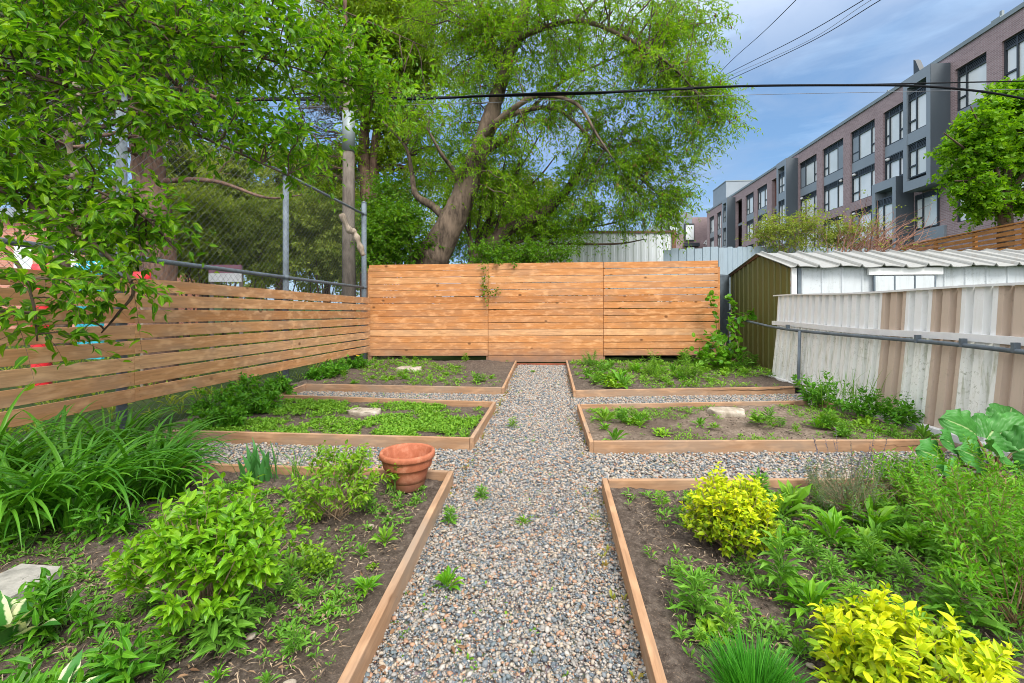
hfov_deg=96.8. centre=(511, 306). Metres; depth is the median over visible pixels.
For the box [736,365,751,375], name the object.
weed
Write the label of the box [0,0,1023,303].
sky
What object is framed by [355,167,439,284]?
bush
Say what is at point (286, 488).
weed
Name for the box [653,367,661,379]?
weed
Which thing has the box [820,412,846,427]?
weed
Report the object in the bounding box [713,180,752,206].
roof box
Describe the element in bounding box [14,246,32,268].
window
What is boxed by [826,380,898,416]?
weed clump
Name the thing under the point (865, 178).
window
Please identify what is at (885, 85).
overhead cable
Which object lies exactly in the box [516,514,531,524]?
weed
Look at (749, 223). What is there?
window
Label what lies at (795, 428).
weed
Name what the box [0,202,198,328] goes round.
house
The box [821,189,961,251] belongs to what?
bush
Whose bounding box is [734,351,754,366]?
weed
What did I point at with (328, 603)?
weed
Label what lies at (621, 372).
weed
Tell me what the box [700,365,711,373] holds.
weed
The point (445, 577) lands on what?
weed
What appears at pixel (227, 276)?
sign board
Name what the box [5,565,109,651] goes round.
perennial
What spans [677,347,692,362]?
weed
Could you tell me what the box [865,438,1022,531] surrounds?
leafy plant
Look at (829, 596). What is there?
weed
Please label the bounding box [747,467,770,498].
weed
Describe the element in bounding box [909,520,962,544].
weed
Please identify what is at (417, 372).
ground cover
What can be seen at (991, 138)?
maple tree
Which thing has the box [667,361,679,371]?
weed
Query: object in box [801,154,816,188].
window
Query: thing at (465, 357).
weed
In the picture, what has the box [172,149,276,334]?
bush
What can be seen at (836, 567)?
weed
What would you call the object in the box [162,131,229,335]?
tree
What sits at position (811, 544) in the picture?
weed
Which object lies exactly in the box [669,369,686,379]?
weed
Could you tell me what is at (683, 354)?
weed
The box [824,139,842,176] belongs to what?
window
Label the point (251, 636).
pebble
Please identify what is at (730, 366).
weed
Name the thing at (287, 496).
weed
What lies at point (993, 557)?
weed
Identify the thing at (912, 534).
weed
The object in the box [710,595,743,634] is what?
weed
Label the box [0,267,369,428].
slat fence
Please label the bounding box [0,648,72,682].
perennial
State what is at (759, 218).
window
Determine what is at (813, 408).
ground cover
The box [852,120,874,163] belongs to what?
window
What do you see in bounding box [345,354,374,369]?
leafy plant
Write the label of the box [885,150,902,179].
window
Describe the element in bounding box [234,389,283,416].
leafy plant
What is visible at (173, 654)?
weed
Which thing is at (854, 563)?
weed
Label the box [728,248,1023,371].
garden shed
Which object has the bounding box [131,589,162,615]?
weed
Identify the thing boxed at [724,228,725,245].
window
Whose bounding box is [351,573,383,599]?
weed
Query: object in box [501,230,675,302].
container
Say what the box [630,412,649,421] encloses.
weed
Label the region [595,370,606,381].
weed
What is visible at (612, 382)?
weed
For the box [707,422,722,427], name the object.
weed
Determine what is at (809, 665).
pebble
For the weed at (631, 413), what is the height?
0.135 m
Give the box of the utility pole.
[342,33,356,362]
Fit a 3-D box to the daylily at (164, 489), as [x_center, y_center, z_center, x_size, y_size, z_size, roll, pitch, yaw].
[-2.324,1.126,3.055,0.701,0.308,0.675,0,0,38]
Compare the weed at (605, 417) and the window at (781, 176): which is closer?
the weed at (605, 417)
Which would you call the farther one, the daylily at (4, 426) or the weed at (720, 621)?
the daylily at (4, 426)
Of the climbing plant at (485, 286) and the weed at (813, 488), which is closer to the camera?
the weed at (813, 488)
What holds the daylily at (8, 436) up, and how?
on the soil at (356, 626)
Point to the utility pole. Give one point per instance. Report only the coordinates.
(348, 194)
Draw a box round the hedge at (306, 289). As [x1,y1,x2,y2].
[209,270,359,310]
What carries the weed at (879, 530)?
on the soil at (679, 665)
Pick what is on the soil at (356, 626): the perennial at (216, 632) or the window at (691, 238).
the perennial at (216, 632)
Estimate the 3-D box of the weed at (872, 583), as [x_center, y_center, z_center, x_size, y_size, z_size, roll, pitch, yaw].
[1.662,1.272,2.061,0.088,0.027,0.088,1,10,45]
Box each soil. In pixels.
[0,470,442,682]
[135,365,957,447]
[191,399,488,436]
[289,357,513,386]
[568,360,807,390]
[582,403,961,446]
[610,485,1023,682]
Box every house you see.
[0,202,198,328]
[646,212,706,248]
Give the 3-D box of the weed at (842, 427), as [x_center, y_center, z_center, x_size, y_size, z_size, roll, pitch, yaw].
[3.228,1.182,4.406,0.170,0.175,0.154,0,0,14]
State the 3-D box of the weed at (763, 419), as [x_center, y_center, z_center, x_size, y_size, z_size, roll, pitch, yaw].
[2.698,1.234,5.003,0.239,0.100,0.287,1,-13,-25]
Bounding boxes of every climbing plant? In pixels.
[478,259,516,305]
[689,290,756,368]
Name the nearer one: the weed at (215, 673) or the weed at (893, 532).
the weed at (215, 673)
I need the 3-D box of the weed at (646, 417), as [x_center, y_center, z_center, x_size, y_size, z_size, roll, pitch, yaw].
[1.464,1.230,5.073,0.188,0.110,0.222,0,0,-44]
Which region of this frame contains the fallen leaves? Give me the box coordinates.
[17,366,1023,682]
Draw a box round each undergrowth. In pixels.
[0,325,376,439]
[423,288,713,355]
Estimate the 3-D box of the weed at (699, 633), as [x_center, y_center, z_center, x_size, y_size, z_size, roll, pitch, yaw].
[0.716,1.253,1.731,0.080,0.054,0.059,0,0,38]
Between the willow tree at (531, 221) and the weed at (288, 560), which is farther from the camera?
the willow tree at (531, 221)
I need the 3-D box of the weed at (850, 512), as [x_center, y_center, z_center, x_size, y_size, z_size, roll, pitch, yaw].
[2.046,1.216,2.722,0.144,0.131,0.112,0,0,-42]
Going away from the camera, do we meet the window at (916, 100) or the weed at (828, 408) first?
the weed at (828, 408)
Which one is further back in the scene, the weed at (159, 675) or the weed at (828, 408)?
the weed at (828, 408)
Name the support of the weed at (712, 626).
on the soil at (679, 665)
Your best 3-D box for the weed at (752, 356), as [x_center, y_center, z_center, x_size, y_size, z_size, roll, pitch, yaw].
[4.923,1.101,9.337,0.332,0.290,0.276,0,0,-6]
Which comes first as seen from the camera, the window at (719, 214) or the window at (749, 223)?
the window at (749, 223)
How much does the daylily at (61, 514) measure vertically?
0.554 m
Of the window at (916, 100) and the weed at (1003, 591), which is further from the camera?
the window at (916, 100)
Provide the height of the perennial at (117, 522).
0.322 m
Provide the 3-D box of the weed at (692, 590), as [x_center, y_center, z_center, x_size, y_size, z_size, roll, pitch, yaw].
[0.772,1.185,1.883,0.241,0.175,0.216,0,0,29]
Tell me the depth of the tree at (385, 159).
18.44 m
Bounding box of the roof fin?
[913,59,923,73]
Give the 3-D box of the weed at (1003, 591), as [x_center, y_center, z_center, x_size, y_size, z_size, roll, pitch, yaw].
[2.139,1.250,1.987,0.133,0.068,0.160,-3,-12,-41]
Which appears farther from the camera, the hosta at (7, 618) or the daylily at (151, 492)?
the daylily at (151, 492)
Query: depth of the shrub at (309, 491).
2.75 m
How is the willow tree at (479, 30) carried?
on the ground at (670, 358)
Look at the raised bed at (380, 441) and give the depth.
4.41 m
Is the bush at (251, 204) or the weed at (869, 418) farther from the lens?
the bush at (251, 204)
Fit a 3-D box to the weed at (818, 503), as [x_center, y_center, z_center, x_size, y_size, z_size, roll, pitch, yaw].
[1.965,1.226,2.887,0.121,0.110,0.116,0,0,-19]
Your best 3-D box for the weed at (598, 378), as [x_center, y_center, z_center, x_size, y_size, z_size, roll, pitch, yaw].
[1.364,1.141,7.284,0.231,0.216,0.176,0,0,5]
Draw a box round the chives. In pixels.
[695,621,821,682]
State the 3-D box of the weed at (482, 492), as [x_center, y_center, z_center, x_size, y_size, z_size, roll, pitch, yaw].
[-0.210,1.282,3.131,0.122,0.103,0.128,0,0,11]
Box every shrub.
[101,467,309,638]
[286,439,393,528]
[679,461,785,560]
[804,580,1023,682]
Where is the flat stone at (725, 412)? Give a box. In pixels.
[707,407,744,417]
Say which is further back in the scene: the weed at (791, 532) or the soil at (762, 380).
the soil at (762, 380)
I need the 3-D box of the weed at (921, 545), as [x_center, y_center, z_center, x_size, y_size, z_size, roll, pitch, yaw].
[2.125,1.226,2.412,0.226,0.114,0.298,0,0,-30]
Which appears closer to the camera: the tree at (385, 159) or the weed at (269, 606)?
the weed at (269, 606)
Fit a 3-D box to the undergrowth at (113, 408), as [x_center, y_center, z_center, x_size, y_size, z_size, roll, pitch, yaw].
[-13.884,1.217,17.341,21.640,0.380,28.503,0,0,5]
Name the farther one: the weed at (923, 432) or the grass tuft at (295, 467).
the weed at (923, 432)
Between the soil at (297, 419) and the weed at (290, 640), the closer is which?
the weed at (290, 640)
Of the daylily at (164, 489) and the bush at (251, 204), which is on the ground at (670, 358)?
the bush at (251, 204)
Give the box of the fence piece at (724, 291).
[720,274,730,349]
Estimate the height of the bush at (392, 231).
4.441 m
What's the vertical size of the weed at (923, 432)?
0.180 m
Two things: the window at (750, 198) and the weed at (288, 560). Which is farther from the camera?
the window at (750, 198)
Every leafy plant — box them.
[185,395,248,429]
[187,380,251,414]
[221,372,282,404]
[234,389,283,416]
[259,374,297,394]
[302,361,343,380]
[320,357,349,373]
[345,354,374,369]
[848,446,946,503]
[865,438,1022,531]
[901,446,1023,573]
[904,471,1023,631]
[942,434,1023,508]
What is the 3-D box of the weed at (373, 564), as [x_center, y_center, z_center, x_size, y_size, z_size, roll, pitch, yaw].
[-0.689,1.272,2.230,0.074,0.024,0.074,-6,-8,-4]
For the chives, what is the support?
on the soil at (679, 665)
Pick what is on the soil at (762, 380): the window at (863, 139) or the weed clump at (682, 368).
the weed clump at (682, 368)
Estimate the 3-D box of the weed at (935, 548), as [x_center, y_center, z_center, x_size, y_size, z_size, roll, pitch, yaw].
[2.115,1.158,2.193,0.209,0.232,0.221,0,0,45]
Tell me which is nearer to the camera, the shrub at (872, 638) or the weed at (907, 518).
the shrub at (872, 638)
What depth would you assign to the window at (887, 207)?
28.40 m
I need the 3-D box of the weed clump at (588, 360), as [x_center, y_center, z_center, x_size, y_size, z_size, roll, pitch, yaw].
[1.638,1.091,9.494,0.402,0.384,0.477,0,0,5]
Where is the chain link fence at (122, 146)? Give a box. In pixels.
[0,49,366,448]
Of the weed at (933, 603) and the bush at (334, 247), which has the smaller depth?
the weed at (933, 603)
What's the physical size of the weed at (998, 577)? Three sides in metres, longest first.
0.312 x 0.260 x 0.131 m
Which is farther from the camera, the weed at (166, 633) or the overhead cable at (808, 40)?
the overhead cable at (808, 40)
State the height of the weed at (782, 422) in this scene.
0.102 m
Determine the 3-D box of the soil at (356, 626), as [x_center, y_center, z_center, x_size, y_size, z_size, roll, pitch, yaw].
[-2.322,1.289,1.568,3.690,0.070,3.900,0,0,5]
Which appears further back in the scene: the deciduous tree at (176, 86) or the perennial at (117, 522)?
the deciduous tree at (176, 86)
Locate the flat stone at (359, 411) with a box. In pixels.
[346,407,380,416]
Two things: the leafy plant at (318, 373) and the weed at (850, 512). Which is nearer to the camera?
the weed at (850, 512)
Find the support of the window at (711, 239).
in the apartment building
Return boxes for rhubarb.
[911,403,1023,488]
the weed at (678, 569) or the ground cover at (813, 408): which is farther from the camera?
the ground cover at (813, 408)
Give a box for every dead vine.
[63,82,88,189]
[339,213,365,255]
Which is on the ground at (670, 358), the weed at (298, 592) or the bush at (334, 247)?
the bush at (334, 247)
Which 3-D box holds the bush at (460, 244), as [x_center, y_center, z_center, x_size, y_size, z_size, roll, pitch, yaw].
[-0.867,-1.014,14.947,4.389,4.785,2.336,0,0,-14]
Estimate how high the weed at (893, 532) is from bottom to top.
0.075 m
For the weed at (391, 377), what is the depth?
7.72 m
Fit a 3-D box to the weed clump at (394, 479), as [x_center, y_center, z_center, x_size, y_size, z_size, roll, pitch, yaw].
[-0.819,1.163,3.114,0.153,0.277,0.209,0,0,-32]
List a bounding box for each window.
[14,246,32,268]
[684,223,693,240]
[710,216,713,232]
[710,237,713,246]
[718,212,720,229]
[718,234,720,247]
[724,207,725,221]
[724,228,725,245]
[747,192,753,214]
[747,219,753,239]
[758,184,766,209]
[758,213,766,234]
[779,171,783,193]
[779,200,783,223]
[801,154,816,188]
[801,190,816,218]
[801,224,816,247]
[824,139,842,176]
[824,178,842,211]
[824,216,842,247]
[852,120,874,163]
[852,163,874,202]
[852,206,871,243]
[876,196,891,241]
[885,103,902,146]
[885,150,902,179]
[908,84,925,133]
[908,137,925,178]
[915,189,939,229]
[957,53,985,111]
[957,199,970,222]
[1004,30,1023,83]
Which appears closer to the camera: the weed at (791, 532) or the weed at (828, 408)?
the weed at (791, 532)
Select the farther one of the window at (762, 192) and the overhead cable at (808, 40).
the window at (762, 192)
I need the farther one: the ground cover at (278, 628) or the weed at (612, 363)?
the weed at (612, 363)
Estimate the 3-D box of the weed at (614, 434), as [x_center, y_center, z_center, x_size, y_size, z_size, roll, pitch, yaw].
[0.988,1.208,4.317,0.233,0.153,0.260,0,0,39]
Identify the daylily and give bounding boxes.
[0,381,104,474]
[0,400,151,489]
[0,423,213,534]
[0,426,150,548]
[12,403,208,467]
[30,410,236,520]
[101,414,229,462]
[123,443,230,506]
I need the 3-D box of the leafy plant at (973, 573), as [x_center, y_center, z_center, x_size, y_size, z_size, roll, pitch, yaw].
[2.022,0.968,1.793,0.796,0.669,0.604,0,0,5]
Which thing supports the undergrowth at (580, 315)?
on the ground at (670, 358)
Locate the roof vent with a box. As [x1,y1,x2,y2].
[991,10,1003,22]
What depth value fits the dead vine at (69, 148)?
4.19 m
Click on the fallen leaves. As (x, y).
(453, 588)
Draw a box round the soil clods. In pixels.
[0,406,1023,682]
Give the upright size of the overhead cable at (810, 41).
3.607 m
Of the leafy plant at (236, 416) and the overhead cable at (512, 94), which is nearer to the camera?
the leafy plant at (236, 416)
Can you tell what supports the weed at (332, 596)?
on the soil at (356, 626)
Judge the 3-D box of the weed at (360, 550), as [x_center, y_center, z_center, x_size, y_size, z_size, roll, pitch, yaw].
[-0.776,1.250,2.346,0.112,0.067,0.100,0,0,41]
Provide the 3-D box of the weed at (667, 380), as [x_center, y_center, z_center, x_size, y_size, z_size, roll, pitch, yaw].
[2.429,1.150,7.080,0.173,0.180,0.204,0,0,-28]
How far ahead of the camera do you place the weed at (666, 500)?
2.88 m
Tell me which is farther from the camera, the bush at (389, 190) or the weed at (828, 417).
the bush at (389, 190)
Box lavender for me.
[809,427,908,520]
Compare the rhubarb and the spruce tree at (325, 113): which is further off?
the spruce tree at (325, 113)
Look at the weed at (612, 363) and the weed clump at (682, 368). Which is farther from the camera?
the weed at (612, 363)
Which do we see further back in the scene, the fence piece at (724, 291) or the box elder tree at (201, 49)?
the fence piece at (724, 291)
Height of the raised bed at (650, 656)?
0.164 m
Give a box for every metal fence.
[663,246,903,348]
[768,282,1023,462]
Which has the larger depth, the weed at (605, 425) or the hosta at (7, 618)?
the weed at (605, 425)
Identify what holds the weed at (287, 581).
on the soil at (356, 626)
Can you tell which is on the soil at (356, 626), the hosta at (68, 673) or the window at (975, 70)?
the hosta at (68, 673)
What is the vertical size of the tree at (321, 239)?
11.184 m
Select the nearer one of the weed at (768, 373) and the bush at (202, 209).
the weed at (768, 373)
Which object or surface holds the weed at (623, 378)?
on the soil at (762, 380)
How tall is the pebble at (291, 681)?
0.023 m
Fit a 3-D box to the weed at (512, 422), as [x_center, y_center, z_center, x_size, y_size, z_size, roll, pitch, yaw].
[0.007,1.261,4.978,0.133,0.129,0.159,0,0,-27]
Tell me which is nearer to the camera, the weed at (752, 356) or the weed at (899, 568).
the weed at (899, 568)
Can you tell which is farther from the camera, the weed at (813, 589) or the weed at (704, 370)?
the weed at (704, 370)
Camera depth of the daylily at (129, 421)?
3.57 m
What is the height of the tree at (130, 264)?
7.264 m
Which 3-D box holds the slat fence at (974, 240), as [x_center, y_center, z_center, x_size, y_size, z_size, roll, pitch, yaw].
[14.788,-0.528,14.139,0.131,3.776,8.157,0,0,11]
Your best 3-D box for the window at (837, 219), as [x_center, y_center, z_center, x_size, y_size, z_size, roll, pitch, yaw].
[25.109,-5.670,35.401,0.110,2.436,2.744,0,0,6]
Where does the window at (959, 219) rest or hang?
in the apartment building
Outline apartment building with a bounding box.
[706,2,1023,251]
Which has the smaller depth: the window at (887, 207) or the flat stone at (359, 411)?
the flat stone at (359, 411)
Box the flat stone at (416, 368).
[395,366,422,371]
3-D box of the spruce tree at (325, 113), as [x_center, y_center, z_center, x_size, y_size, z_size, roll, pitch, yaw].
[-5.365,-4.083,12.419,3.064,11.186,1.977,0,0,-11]
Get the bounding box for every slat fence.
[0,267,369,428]
[368,261,719,364]
[900,221,1023,250]
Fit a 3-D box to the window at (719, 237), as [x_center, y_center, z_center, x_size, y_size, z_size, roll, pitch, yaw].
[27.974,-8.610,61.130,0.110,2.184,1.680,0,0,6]
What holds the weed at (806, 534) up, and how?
on the soil at (679, 665)
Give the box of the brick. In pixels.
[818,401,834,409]
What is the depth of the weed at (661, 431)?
4.55 m
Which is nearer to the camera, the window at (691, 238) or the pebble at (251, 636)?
the pebble at (251, 636)
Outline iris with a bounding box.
[230,437,279,481]
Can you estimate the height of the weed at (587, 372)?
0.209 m
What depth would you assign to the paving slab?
2.01 m
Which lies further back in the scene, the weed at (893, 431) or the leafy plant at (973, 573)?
the weed at (893, 431)
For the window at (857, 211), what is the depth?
32.03 m
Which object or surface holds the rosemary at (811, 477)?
on the soil at (679, 665)
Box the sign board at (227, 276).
[209,265,242,360]
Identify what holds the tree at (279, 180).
on the ground at (670, 358)
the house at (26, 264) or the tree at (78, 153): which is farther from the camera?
the house at (26, 264)
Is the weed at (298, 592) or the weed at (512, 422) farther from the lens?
the weed at (512, 422)
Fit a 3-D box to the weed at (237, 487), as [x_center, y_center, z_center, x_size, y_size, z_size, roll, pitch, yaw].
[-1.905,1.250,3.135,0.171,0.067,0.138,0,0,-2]
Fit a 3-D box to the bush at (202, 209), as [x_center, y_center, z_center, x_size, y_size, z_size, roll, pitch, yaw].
[-12.054,-1.555,16.979,4.917,5.864,3.566,0,0,5]
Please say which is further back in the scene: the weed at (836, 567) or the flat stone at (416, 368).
the flat stone at (416, 368)
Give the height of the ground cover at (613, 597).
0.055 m
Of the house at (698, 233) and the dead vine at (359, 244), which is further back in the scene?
the house at (698, 233)
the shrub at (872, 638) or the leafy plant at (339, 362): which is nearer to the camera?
the shrub at (872, 638)
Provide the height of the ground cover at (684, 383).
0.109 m
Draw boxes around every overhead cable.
[45,84,1023,101]
[186,80,1023,97]
[219,89,1023,106]
[236,88,693,100]
[719,0,795,73]
[726,0,862,74]
[728,0,870,76]
[729,0,879,79]
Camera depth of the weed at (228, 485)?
3.11 m
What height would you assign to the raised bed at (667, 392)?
0.162 m
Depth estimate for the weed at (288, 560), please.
2.23 m
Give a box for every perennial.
[0,498,57,552]
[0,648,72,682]
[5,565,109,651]
[63,481,156,544]
[72,617,180,682]
[175,586,265,667]
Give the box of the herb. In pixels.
[297,541,345,580]
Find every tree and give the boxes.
[0,0,296,345]
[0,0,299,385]
[0,0,449,390]
[76,177,138,325]
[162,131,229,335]
[249,129,334,331]
[269,0,372,195]
[273,0,481,339]
[300,142,360,328]
[361,0,762,357]
[398,112,645,296]
[399,152,582,243]
[923,75,1023,248]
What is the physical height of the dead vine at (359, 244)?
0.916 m
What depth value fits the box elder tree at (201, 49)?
2.92 m
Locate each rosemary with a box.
[803,457,844,494]
[879,450,918,495]
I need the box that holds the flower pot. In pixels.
[379,443,434,492]
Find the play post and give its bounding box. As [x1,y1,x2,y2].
[132,272,151,386]
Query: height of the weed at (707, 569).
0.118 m
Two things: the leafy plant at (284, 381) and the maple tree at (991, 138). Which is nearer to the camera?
the leafy plant at (284, 381)
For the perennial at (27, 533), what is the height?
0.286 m
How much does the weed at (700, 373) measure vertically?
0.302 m
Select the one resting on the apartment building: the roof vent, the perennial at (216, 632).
the roof vent
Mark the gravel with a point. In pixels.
(545, 384)
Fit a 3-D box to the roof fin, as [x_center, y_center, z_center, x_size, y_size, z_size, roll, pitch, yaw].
[24.938,-14.308,27.678,0.318,1.900,0.926,0,0,5]
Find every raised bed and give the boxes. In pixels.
[87,462,452,682]
[165,395,495,451]
[281,361,516,395]
[566,360,794,398]
[577,400,947,455]
[602,478,1013,682]
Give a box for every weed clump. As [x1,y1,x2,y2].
[378,457,399,495]
[581,351,599,365]
[639,348,666,375]
[673,351,703,379]
[791,371,839,407]
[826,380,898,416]
[874,392,923,427]
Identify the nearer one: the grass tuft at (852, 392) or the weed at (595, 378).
the grass tuft at (852, 392)
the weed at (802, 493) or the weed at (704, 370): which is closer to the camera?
the weed at (802, 493)
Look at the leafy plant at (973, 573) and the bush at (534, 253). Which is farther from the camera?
the bush at (534, 253)
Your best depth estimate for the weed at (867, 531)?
2.40 m
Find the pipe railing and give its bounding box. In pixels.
[734,318,1023,392]
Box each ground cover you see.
[0,477,426,681]
[176,397,482,436]
[258,373,1008,681]
[323,357,507,385]
[449,374,644,681]
[570,359,778,388]
[586,403,938,439]
[621,486,1023,682]
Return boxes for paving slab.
[0,564,62,600]
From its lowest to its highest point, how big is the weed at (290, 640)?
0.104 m
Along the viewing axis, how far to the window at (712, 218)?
64.42 m
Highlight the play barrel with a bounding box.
[30,264,52,385]
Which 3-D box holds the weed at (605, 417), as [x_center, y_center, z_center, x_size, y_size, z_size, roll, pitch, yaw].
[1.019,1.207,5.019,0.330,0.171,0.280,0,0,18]
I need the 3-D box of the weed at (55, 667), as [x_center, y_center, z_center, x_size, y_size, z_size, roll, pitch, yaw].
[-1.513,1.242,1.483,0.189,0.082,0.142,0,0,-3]
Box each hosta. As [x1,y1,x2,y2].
[0,583,66,645]
[58,649,109,682]
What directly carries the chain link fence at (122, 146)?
on the ground at (670, 358)
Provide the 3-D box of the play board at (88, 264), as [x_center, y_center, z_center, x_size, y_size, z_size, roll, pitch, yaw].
[-6.898,0.061,7.415,0.444,1.597,0.071,0,0,0]
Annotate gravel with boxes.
[187,364,1023,682]
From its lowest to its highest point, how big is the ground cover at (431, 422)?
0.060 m
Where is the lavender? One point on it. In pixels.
(856, 488)
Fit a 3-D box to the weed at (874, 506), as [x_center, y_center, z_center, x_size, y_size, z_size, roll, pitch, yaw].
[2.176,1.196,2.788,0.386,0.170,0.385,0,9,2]
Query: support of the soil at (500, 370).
in the raised bed at (400, 389)
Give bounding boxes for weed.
[38,661,76,682]
[108,605,129,628]
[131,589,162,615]
[145,617,192,648]
[147,638,183,669]
[150,668,180,682]
[207,663,229,681]
[222,482,241,492]
[229,480,247,493]
[232,471,261,484]
[254,670,284,682]
[263,602,277,617]
[273,484,295,497]
[275,563,300,596]
[278,551,305,572]
[279,623,310,659]
[280,489,295,500]
[287,578,311,601]
[293,539,315,552]
[302,577,329,603]
[317,599,336,615]
[326,588,343,600]
[349,541,369,558]
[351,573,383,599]
[356,491,375,510]
[365,562,379,569]
[369,524,397,545]
[382,375,395,380]
[432,565,464,590]
[440,505,458,523]
[460,352,468,362]
[473,484,489,500]
[506,416,519,427]
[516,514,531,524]
[579,369,595,379]
[588,374,607,382]
[591,359,609,374]
[591,372,601,383]
[591,406,617,421]
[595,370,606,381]
[597,379,624,387]
[598,422,609,429]
[599,373,615,380]
[603,428,627,439]
[605,359,616,368]
[609,368,630,381]
[612,406,630,423]
[614,372,635,388]
[623,415,645,423]
[628,362,643,370]
[628,406,637,417]
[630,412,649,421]
[634,420,649,427]
[637,412,650,419]
[652,427,670,436]
[652,490,670,510]
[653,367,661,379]
[660,374,672,385]
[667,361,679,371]
[667,564,727,615]
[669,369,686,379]
[671,557,686,576]
[675,566,713,596]
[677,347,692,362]
[677,351,693,364]
[688,628,708,644]
[689,362,705,378]
[689,417,708,428]
[691,613,738,647]
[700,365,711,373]
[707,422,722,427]
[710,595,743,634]
[716,359,742,368]
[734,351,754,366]
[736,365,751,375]
[743,353,759,365]
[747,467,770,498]
[748,413,767,422]
[749,408,765,422]
[753,525,809,602]
[760,407,777,421]
[762,491,815,519]
[763,417,776,427]
[764,368,774,376]
[764,479,818,513]
[772,571,847,617]
[774,416,786,426]
[779,521,807,548]
[785,633,817,656]
[789,423,801,431]
[794,526,820,542]
[795,506,871,544]
[799,531,829,566]
[806,417,831,429]
[806,579,833,600]
[810,483,823,496]
[810,490,831,508]
[815,549,852,582]
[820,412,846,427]
[821,406,834,412]
[821,408,839,426]
[833,426,850,437]
[834,580,869,607]
[835,419,855,436]
[836,486,904,517]
[838,495,905,529]
[839,523,892,551]
[844,500,862,524]
[846,547,894,575]
[851,418,875,426]
[852,532,892,570]
[856,415,878,423]
[856,515,894,545]
[861,540,900,557]
[863,489,888,501]
[866,522,897,543]
[868,581,889,593]
[872,425,886,432]
[875,498,894,520]
[880,521,939,552]
[884,424,899,437]
[889,552,916,582]
[890,504,920,534]
[897,598,939,656]
[899,526,919,547]
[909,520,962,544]
[910,421,941,438]
[913,593,967,620]
[920,561,1015,635]
[922,524,979,570]
[930,548,1012,588]
[935,532,1021,574]
[937,514,1015,576]
[968,475,1023,490]
[973,537,1023,576]
[988,581,1022,599]
[1006,576,1021,596]
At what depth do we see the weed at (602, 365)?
8.04 m
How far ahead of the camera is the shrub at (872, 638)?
1.49 m
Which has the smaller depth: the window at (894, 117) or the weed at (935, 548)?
the weed at (935, 548)
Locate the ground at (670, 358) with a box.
[0,308,713,447]
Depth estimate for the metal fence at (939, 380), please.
5.01 m
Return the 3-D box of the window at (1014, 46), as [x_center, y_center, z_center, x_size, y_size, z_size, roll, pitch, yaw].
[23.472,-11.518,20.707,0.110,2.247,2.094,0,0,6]
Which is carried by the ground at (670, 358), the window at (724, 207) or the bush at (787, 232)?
the bush at (787, 232)
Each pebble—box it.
[246,632,256,639]
[283,679,296,682]
[806,662,815,669]
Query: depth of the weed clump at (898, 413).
4.87 m
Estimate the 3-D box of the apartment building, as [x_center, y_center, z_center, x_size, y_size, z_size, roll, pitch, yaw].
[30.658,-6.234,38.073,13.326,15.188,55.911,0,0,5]
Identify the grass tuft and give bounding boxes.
[261,445,319,481]
[816,367,893,413]
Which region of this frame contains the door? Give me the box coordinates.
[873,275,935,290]
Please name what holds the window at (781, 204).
in the apartment building
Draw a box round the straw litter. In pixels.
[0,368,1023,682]
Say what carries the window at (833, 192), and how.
in the apartment building
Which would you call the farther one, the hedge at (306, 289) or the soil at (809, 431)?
the hedge at (306, 289)
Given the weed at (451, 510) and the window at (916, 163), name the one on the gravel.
the weed at (451, 510)
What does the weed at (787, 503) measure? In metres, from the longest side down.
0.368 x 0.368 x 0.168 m
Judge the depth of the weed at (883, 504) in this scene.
2.72 m
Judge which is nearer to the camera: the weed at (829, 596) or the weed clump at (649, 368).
the weed at (829, 596)
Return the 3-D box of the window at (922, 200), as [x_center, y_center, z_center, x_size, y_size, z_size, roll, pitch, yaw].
[23.868,-5.534,26.162,0.110,2.037,1.651,0,0,6]
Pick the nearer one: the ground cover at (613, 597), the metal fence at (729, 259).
the ground cover at (613, 597)
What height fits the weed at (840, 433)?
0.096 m
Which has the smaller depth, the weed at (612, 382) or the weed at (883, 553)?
the weed at (883, 553)
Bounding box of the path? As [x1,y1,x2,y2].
[194,367,1023,682]
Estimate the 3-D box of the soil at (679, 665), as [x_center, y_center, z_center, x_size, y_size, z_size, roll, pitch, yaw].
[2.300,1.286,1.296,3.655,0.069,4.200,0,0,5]
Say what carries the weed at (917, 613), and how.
on the soil at (679, 665)
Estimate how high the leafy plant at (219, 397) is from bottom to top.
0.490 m
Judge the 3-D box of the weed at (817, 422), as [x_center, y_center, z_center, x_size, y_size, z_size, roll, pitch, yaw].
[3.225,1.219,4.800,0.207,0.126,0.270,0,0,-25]
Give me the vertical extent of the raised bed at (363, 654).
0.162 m
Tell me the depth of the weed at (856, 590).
1.93 m
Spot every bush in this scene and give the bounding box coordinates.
[130,182,248,336]
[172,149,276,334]
[206,181,330,331]
[261,183,368,336]
[350,189,450,356]
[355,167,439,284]
[426,205,551,289]
[461,234,579,342]
[734,194,895,286]
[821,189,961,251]
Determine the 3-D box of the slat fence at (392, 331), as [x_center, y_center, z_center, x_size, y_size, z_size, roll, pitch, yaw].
[0.647,0.217,10.486,8.079,2.487,0.132,0,0,3]
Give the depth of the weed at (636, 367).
8.69 m
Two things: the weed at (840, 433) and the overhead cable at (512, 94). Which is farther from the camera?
the overhead cable at (512, 94)
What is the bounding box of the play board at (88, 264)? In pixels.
[74,261,103,358]
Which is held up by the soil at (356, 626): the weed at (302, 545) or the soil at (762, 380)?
the weed at (302, 545)
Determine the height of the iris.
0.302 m

